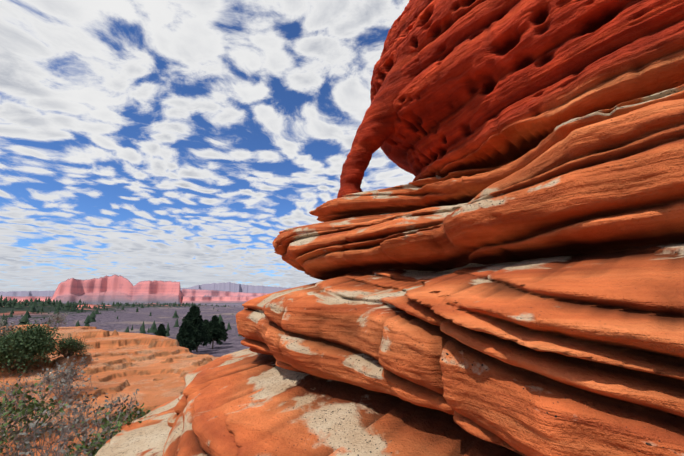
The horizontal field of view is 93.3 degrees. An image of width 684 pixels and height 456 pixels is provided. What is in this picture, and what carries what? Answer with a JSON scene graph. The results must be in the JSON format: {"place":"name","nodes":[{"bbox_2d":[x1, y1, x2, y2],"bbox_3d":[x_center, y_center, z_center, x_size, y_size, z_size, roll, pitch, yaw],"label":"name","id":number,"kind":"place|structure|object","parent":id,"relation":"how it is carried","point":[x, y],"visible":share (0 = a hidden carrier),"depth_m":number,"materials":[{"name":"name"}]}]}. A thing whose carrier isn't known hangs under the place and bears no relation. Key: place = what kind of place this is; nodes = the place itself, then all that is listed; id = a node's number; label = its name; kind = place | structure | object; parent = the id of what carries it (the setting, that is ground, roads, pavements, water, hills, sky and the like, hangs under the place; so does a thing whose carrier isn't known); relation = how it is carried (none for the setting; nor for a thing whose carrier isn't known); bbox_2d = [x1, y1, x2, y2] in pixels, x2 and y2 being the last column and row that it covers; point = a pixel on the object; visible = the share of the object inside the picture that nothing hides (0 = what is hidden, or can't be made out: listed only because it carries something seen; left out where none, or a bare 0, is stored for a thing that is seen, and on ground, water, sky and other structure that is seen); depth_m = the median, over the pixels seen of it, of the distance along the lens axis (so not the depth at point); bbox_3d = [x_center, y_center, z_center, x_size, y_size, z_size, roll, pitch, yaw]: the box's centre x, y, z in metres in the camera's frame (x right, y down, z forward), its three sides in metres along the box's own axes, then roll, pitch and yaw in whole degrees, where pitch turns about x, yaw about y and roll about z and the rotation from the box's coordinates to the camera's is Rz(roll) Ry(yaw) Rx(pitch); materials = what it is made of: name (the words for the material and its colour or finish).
{"place":"outdoors","nodes":[
{"label":"outdoors","id":0,"kind":"place"},
{"bbox_2d":[0,274,290,356],"bbox_3d":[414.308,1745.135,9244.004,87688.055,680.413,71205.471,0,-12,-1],"label":"terrain","id":1,"kind":"structure","parent":0,"point":[106,290],"depth_m":4054.77,"materials":[{"name":"soil"}]},
{"bbox_2d":[0,324,218,455],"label":"rock ledge","id":2,"kind":"object","parent":1,"relation":"on","point":[154,369],"visible":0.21,"depth_m":8.93,"materials":[{"name":"stone"}]},
{"bbox_2d":[0,317,22,337],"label":"shrub","id":3,"kind":"object","parent":2,"relation":"on","point":[7,327],"visible":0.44,"depth_m":10.02,"materials":[{"name":"grey plant"}]},
{"bbox_2d":[0,318,63,375],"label":"manzanita bush","id":4,"kind":"object","parent":2,"relation":"on","point":[20,345],"visible":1,"depth_m":8.41,"materials":[{"name":"green plant"}]},
{"bbox_2d":[0,370,83,455],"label":"scrub oak","id":5,"kind":"object","parent":2,"relation":"on","point":[23,413],"visible":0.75,"depth_m":4.06,"materials":[{"name":"green plant"}]},
{"bbox_2d":[0,363,97,442],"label":"shrub","id":6,"kind":"object","parent":2,"relation":"on","point":[66,395],"visible":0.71,"depth_m":5.46,"materials":[{"name":"grey plant"}]},
{"bbox_2d":[38,313,67,328],"bbox_3d":[-12.989,4.159,14.547,1.095,0.808,1.056,11,-16,-42],"label":"shrub","id":7,"kind":"object","parent":2,"relation":"on","point":[56,317],"visible":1,"depth_m":14.54,"materials":[{"name":"grey plant"}]},
{"bbox_2d":[38,355,97,396],"bbox_3d":[-5.965,3.265,6.960,0.982,0.925,1.157,0,-12,-1],"label":"shrub","id":8,"kind":"object","parent":2,"relation":"on","point":[75,376],"visible":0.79,"depth_m":6.96,"materials":[{"name":"grey plant"}]},
{"bbox_2d":[46,334,91,357],"bbox_3d":[-7.842,3.388,9.218,1.032,0.675,1.150,0,-12,-1],"label":"shrub","id":9,"kind":"object","parent":2,"relation":"on","point":[69,344],"visible":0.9,"depth_m":9.19,"materials":[{"name":"plant"}]},
{"bbox_2d":[0,390,139,455],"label":"shrub","id":10,"kind":"object","parent":2,"relation":"on","point":[26,441],"visible":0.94,"depth_m":3.89,"materials":[{"name":"grey plant"}]},
{"bbox_2d":[51,378,139,454],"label":"shrub","id":11,"kind":"object","parent":2,"relation":"on","point":[97,425],"visible":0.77,"depth_m":5.15,"materials":[{"name":"grey plant"}]},
{"bbox_2d":[65,407,151,455],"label":"scrub oak","id":12,"kind":"object","parent":2,"relation":"on","point":[95,450],"visible":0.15,"depth_m":3.91,"materials":[{"name":"green plant"}]},
{"bbox_2d":[98,401,150,443],"bbox_3d":[-3.154,3.074,5.033,0.905,0.741,0.846,0,-12,-1],"label":"scrub oak","id":13,"kind":"object","parent":2,"relation":"on","point":[137,416],"visible":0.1,"depth_m":5.02,"materials":[{"name":"green plant"}]},
{"bbox_2d":[0,295,240,336],"bbox_3d":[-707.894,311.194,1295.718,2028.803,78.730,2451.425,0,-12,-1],"label":"distant pines","id":14,"kind":"object","parent":1,"relation":"on","point":[31,304],"visible":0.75,"depth_m":427.90,"materials":[{"name":"green plant"}]},
{"bbox_2d":[153,324,166,336],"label":"tree","id":15,"kind":"object","parent":1,"relation":"on","point":[161,328],"visible":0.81,"depth_m":105.05,"materials":[{"name":"green plant"}]},
{"bbox_2d":[176,320,195,350],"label":"tree","id":16,"kind":"object","parent":1,"relation":"on","point":[185,337],"visible":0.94,"depth_m":75.26,"materials":[{"name":"green plant"}]},
{"bbox_2d":[181,304,206,352],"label":"tree","id":17,"kind":"object","parent":1,"relation":"on","point":[193,316],"visible":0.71,"depth_m":80.04,"materials":[{"name":"green plant"}]},
{"bbox_2d":[194,320,209,351],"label":"tree","id":18,"kind":"object","parent":1,"relation":"on","point":[205,339],"visible":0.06,"depth_m":87.28,"materials":[{"name":"green plant"}]},
{"bbox_2d":[205,315,224,348],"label":"tree","id":19,"kind":"object","parent":1,"relation":"on","point":[216,333],"visible":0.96,"depth_m":95.88,"materials":[{"name":"green plant"}]},
{"bbox_2d":[220,321,228,341],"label":"tree","id":20,"kind":"object","parent":1,"relation":"on","point":[223,329],"visible":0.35,"depth_m":106.08,"materials":[{"name":"green plant"}]},
{"bbox_2d":[95,0,683,455],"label":"sandstone outcrop","id":21,"kind":"object","parent":1,"relation":"on","point":[501,272],"visible":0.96,"depth_m":2.12,"materials":[{"name":"orange stone"}]},
{"bbox_2d":[337,47,418,197],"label":"rock pillar","id":22,"kind":"structure","parent":21,"relation":"attached to","point":[375,129],"depth_m":4.94,"materials":[{"name":"stone"}]},
{"bbox_2d":[0,0,414,291],"label":"sky","id":23,"kind":"structure","parent":0,"point":[141,140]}
]}

